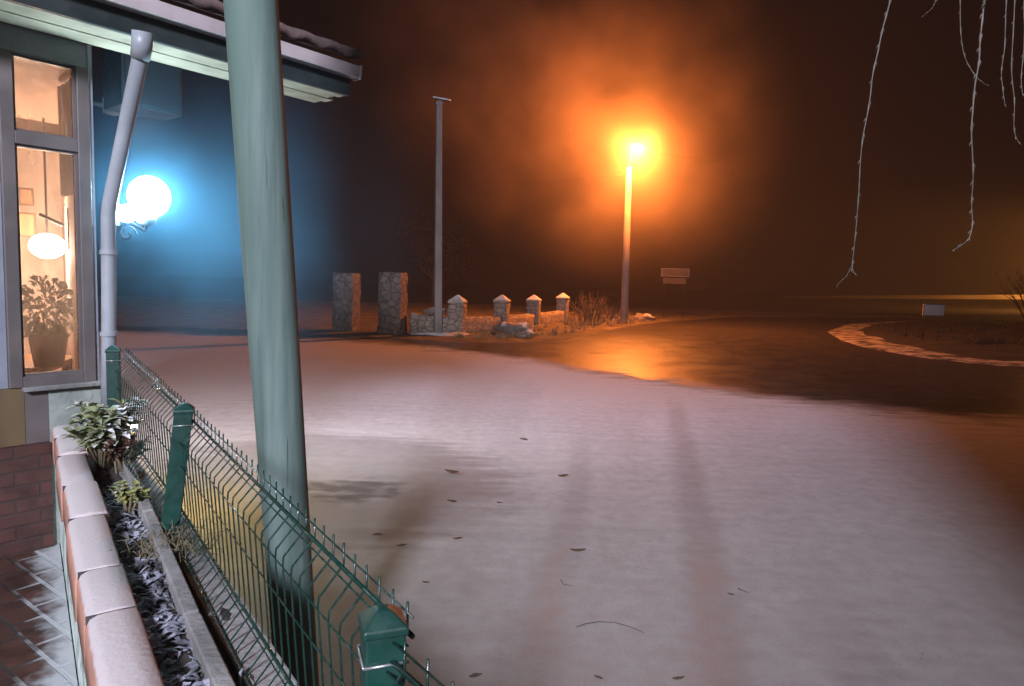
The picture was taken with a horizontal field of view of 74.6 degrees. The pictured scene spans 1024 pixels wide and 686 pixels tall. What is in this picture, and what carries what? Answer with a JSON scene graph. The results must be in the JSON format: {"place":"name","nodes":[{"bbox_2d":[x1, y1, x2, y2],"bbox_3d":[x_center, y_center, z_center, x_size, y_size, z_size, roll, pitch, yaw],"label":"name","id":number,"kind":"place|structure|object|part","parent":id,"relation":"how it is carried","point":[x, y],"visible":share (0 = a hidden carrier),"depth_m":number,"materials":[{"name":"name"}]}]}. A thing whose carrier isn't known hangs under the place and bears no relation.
{"place":"outdoors","nodes":[
{"label":"outdoors","id":0,"kind":"place"},
{"bbox_2d":[0,0,363,628],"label":"restaurant building","id":1,"kind":"structure","parent":0,"point":[37,68],"depth_m":3.57,"materials":[{"name":"white paint"}]},
{"bbox_2d":[18,187,33,205],"bbox_3d":[-3.957,-1.191,5.473,0.100,0.140,0.026,-1,6,-30],"label":"picture frame","id":2,"kind":"object","parent":1,"relation":"attached to","point":[26,196],"visible":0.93,"depth_m":5.46,"materials":[{"name":"paper"}]},
{"bbox_2d":[19,212,35,237],"bbox_3d":[-3.966,-0.966,5.494,0.120,0.200,0.026,-1,6,-30],"label":"picture frame","id":3,"kind":"object","parent":1,"relation":"attached to","point":[27,221],"visible":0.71,"depth_m":5.49,"materials":[{"name":"yellow paper"}]},
{"bbox_2d":[29,118,65,257],"bbox_3d":[-3.625,-1.198,5.223,0.240,1.073,0.240,2,5,0],"label":"room lamp","id":4,"kind":"object","parent":1,"relation":"hanging from","point":[46,245],"visible":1,"depth_m":5.20,"materials":[{"name":"white glass"}]},
{"bbox_2d":[24,354,71,372],"bbox_3d":[-3.586,0.474,4.854,0.920,0.708,0.740,2,5,0],"label":"window table","id":5,"kind":"object","parent":1,"relation":"on","point":[29,364],"depth_m":4.72,"materials":[{"name":"brown wood"}]},
{"bbox_2d":[22,275,73,366],"bbox_3d":[-3.152,-0.156,4.562,0.448,0.624,0.450,2,5,0],"label":"potted plant","id":6,"kind":"object","parent":5,"relation":"on","point":[48,347],"visible":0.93,"depth_m":4.51,"materials":[{"name":"green plant"}]},
{"bbox_2d":[0,48,95,388],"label":"window","id":7,"kind":"structure","parent":1,"relation":"in","point":[11,137],"depth_m":3.50,"materials":[{"name":"grey glass"}]},
{"bbox_2d":[39,207,69,248],"bbox_3d":[-3.267,-0.830,4.840,0.224,0.300,0.102,-3,7,-40],"label":"wall shelf","id":8,"kind":"object","parent":1,"relation":"attached to","point":[51,219],"depth_m":4.81,"materials":[{"name":"brown wood"}]},
{"bbox_2d":[57,79,72,196],"bbox_3d":[-2.730,-1.252,4.133,0.374,0.670,0.037,7,7,42],"label":"curtain","id":9,"kind":"object","parent":1,"relation":"hanging from","point":[65,129],"visible":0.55,"depth_m":4.13,"materials":[{"name":"fabric"}]},
{"bbox_2d":[93,97,119,115],"bbox_3d":[-3.100,-1.820,5.179,0.225,0.120,0.115,3,5,14],"label":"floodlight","id":10,"kind":"object","parent":1,"relation":"attached to","point":[99,104],"visible":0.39,"depth_m":5.15,"materials":[{"name":"plastic"}]},
{"bbox_2d":[103,48,181,121],"bbox_3d":[-2.497,-1.900,4.543,0.312,0.680,0.384,6,7,38],"label":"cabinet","id":11,"kind":"object","parent":1,"relation":"attached to","point":[160,99],"visible":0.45,"depth_m":4.47,"materials":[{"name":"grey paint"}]},
{"bbox_3d":[-2.380,-1.876,4.450,0.011,0.605,0.344,6,7,38],"label":"cabinet door","id":12,"kind":"part","parent":11,"relation":"part of","materials":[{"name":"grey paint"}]},
{"bbox_2d":[116,176,170,239],"bbox_3d":[-2.153,-0.785,3.909,0.300,0.370,0.224,-2,6,-35],"label":"globe lamp","id":13,"kind":"object","parent":1,"relation":"attached to","point":[149,198],"visible":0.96,"depth_m":3.85,"materials":[{"name":"white glass"}]},
{"bbox_2d":[0,0,1023,300],"label":"sky","id":14,"kind":"structure","parent":0,"point":[540,91],"materials":[{"name":"black"}]},
{"bbox_2d":[98,296,941,342],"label":"verge","id":15,"kind":"structure","parent":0,"point":[226,313],"depth_m":33.71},
{"bbox_2d":[332,272,360,330],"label":"gate pillar","id":16,"kind":"structure","parent":15,"relation":"on","point":[346,301],"depth_m":24.20,"materials":[{"name":"stone"}]},
{"bbox_2d":[377,272,407,334],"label":"gate pillar","id":17,"kind":"structure","parent":15,"relation":"on","point":[392,302],"depth_m":23.68,"materials":[{"name":"stone"}]},
{"bbox_2d":[408,331,468,335],"bbox_3d":[-2.572,-0.266,24.057,2.348,0.288,1.467,2,5,0],"label":"snow mound","id":18,"kind":"object","parent":15,"relation":"on","point":[442,333],"visible":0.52,"depth_m":23.70,"materials":[{"name":"white snow"}]},
{"bbox_2d":[433,96,450,331],"bbox_3d":[-2.574,-4.385,23.822,0.620,8.431,0.326,2,5,0],"label":"concrete pole","id":19,"kind":"object","parent":15,"relation":"on","point":[438,247],"visible":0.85,"depth_m":23.72,"materials":[{"name":"concrete"}]},
{"bbox_2d":[409,293,569,332],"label":"stone wall","id":20,"kind":"structure","parent":15,"relation":"on","point":[456,319],"depth_m":26.36,"materials":[{"name":"grey stone"}]},
{"bbox_2d":[422,306,446,315],"bbox_3d":[-2.800,-1.151,24.286,0.896,0.414,0.605,2,5,0],"label":"rock","id":21,"kind":"object","parent":20,"relation":"on","point":[429,311],"visible":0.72,"depth_m":24.12,"materials":[{"name":"grey stone"}]},
{"bbox_2d":[493,322,536,335],"bbox_3d":[0.093,-0.413,25.295,1.691,0.778,1.026,2,5,0],"label":"rock","id":22,"kind":"object","parent":15,"relation":"on","point":[506,327],"visible":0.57,"depth_m":24.94,"materials":[{"name":"grey stone"}]},
{"bbox_2d":[515,332,531,337],"bbox_3d":[0.404,-0.236,23.985,0.617,0.371,0.529,2,5,0],"label":"rock","id":23,"kind":"object","parent":15,"relation":"on","point":[519,335],"visible":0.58,"depth_m":23.81,"materials":[{"name":"grey stone"}]},
{"bbox_2d":[451,308,639,337],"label":"dry grass","id":24,"kind":"structure","parent":15,"relation":"on","point":[572,318],"depth_m":31.15,"materials":[{"name":"brown plant"}]},
{"bbox_2d":[589,300,620,321],"bbox_3d":[4.941,-1.713,35.618,2.066,1.349,2.148,2,5,0],"label":"bare bush","id":25,"kind":"object","parent":15,"relation":"on","point":[611,310],"visible":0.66,"depth_m":35.65,"materials":[{"name":"brown plant"}]},
{"bbox_2d":[604,314,619,320],"bbox_3d":[5.466,-1.268,36.608,0.866,0.608,0.937,7,7,43],"label":"rock","id":26,"kind":"object","parent":15,"relation":"on","point":[617,317],"visible":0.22,"depth_m":36.37,"materials":[{"name":"grey stone"}]},
{"bbox_2d":[620,143,641,323],"bbox_3d":[5.928,-5.315,33.608,0.477,9.037,1.522,1,5,-6],"label":"street lamp","id":27,"kind":"object","parent":15,"relation":"on","point":[636,147],"visible":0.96,"depth_m":34.05,"materials":[{"name":"concrete"}]},
{"bbox_2d":[165,159,625,184],"bbox_3d":[-11.821,-12.014,45.390,42.662,3.915,0.032,5,6,33],"label":"overhead cable","id":28,"kind":"object","parent":27,"relation":"attached to","point":[442,184],"visible":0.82,"depth_m":39.83,"materials":[{"name":"black metal"}]},
{"bbox_2d":[641,150,1020,192],"bbox_3d":[34.240,-11.581,47.305,62.634,3.044,0.032,-1,6,-26],"label":"overhead cable","id":29,"kind":"object","parent":27,"relation":"attached to","point":[819,174],"visible":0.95,"depth_m":39.43,"materials":[{"name":"black metal"}]},
{"bbox_2d":[632,313,655,320],"bbox_3d":[7.387,-1.397,38.298,1.588,0.632,1.008,2,5,0],"label":"rock","id":30,"kind":"object","parent":15,"relation":"on","point":[643,317],"visible":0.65,"depth_m":37.99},
{"bbox_2d":[661,268,688,316],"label":"sign board","id":31,"kind":"object","parent":15,"relation":"on","point":[672,272],"visible":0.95,"depth_m":43.73,"materials":[{"name":"wood"}]},
{"bbox_2d":[71,313,1023,685],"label":"road","id":32,"kind":"structure","parent":0,"point":[841,513],"depth_m":6.38,"materials":[{"name":"asphalt"},{"name":"snow"}]},
{"bbox_2d":[0,544,77,685],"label":"terrace","id":33,"kind":"structure","parent":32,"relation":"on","point":[36,647],"depth_m":2.84,"materials":[{"name":"grey tile"}]},
{"bbox_2d":[52,424,163,685],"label":"planter wall","id":34,"kind":"structure","parent":33,"relation":"on","point":[112,645],"depth_m":1.90,"materials":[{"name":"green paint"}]},
{"bbox_2d":[86,445,254,685],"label":"planter soil","id":35,"kind":"structure","parent":34,"relation":"in","point":[112,477],"depth_m":1.88,"materials":[{"name":"black soil"}]},
{"bbox_2d":[61,397,150,471],"bbox_3d":[-1.897,0.443,3.147,0.367,0.361,0.345,0,6,-21],"label":"frosted shrub","id":36,"kind":"object","parent":35,"relation":"on","point":[97,428],"visible":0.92,"depth_m":3.08,"materials":[{"name":"green plant"}]},
{"bbox_2d":[98,435,152,473],"bbox_3d":[-1.798,0.528,3.111,0.243,0.206,0.162,0,6,-20],"label":"dark shrub","id":37,"kind":"object","parent":35,"relation":"on","point":[112,451],"visible":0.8,"depth_m":3.09,"materials":[{"name":"red plant"}]},
{"bbox_2d":[109,479,151,516],"bbox_3d":[-1.474,0.609,2.607,0.140,0.155,0.117,1,5,-13],"label":"plant","id":38,"kind":"object","parent":35,"relation":"on","point":[131,498],"visible":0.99,"depth_m":2.59,"materials":[{"name":"green plant"}]},
{"bbox_2d":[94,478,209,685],"bbox_3d":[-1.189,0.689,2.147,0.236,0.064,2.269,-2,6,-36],"label":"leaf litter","id":39,"kind":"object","parent":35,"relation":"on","point":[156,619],"visible":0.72,"depth_m":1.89,"materials":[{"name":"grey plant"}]},
{"bbox_2d":[109,518,242,569],"bbox_3d":[-1.117,0.670,2.229,0.409,0.102,0.371,0,5,-17],"label":"dry weed","id":40,"kind":"object","parent":35,"relation":"on","point":[182,542],"visible":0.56,"depth_m":2.22,"materials":[{"name":"plant"}]},
{"bbox_2d":[238,668,246,685],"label":"cable","id":41,"kind":"object","parent":35,"relation":"on","point":[240,675],"visible":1,"depth_m":1.54,"materials":[{"name":"white plastic"}]},
{"bbox_2d":[111,455,299,685],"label":"retaining wall","id":42,"kind":"structure","parent":32,"relation":"on","point":[209,659],"depth_m":1.83,"materials":[{"name":"grey concrete"}]},
{"bbox_2d":[105,345,454,685],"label":"fence","id":43,"kind":"object","parent":42,"relation":"on","point":[385,631],"visible":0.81,"depth_m":1.68,"materials":[{"name":"green metal"}]},
{"bbox_2d":[223,0,318,685],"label":"wooden pole","id":44,"kind":"object","parent":32,"relation":"on","point":[253,45],"visible":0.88,"depth_m":2.62,"materials":[{"name":"green wood"}]},
{"bbox_2d":[469,673,481,677],"bbox_3d":[-0.183,1.674,3.384,0.072,0.011,0.032,-2,6,-33],"label":"dead leaf","id":45,"kind":"object","parent":32,"relation":"on","point":[475,675],"visible":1,"depth_m":3.39,"materials":[{"name":"brown plant"}]},
{"bbox_2d":[576,621,643,632],"bbox_3d":[0.574,1.663,3.954,0.390,0.006,0.094,2,5,6],"label":"stick","id":46,"kind":"object","parent":32,"relation":"on","point":[608,622],"visible":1,"depth_m":3.97,"materials":[{"name":"brown wood"}]},
{"bbox_2d":[837,0,1023,285],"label":"willow tree","id":47,"kind":"object","parent":32,"relation":"on","point":[974,91],"visible":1,"depth_m":2.32,"materials":[{"name":"brown plant"}]},
{"bbox_2d":[997,269,1023,317],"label":"bare bush","id":48,"kind":"object","parent":32,"relation":"on","point":[1013,297],"visible":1,"depth_m":57.12,"materials":[{"name":"brown plant"}]},
{"bbox_2d":[97,272,1023,314],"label":"ground","id":49,"kind":"structure","parent":0,"point":[174,285],"depth_m":108.13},
{"bbox_2d":[389,209,474,300],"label":"tree","id":50,"kind":"object","parent":49,"relation":"on","point":[449,239],"visible":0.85,"depth_m":60.88,"materials":[{"name":"brown plant"}]},
{"bbox_2d":[568,291,612,324],"bbox_3d":[3.698,-1.669,32.370,2.229,1.774,2.238,2,5,0],"label":"bare bush","id":51,"kind":"object","parent":49,"relation":"on","point":[585,320],"visible":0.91,"depth_m":32.25,"materials":[{"name":"brown plant"}]},
{"bbox_2d":[781,295,1023,298],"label":"road bank","id":52,"kind":"structure","parent":0,"point":[931,297],"depth_m":111.13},
{"bbox_2d":[828,321,1023,366],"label":"sandy verge","id":53,"kind":"structure","parent":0,"point":[848,333],"depth_m":24.32,"materials":[{"name":"beige sand"}]},
{"bbox_2d":[856,321,1023,360],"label":"turf island","id":54,"kind":"structure","parent":0,"point":[1011,351],"depth_m":28.05,"materials":[{"name":"brown plant"}]},
{"bbox_2d":[922,304,945,340],"bbox_3d":[16.889,-0.773,27.015,0.986,1.577,0.098,1,5,-10],"label":"notice board","id":55,"kind":"object","parent":54,"relation":"on","point":[933,310],"visible":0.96,"depth_m":26.93,"materials":[{"name":"metal"}]},
{"bbox_2d":[876,318,1023,345],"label":"island grass","id":56,"kind":"structure","parent":0,"point":[984,339],"depth_m":31.99,"materials":[{"name":"brown plant"}]}
]}

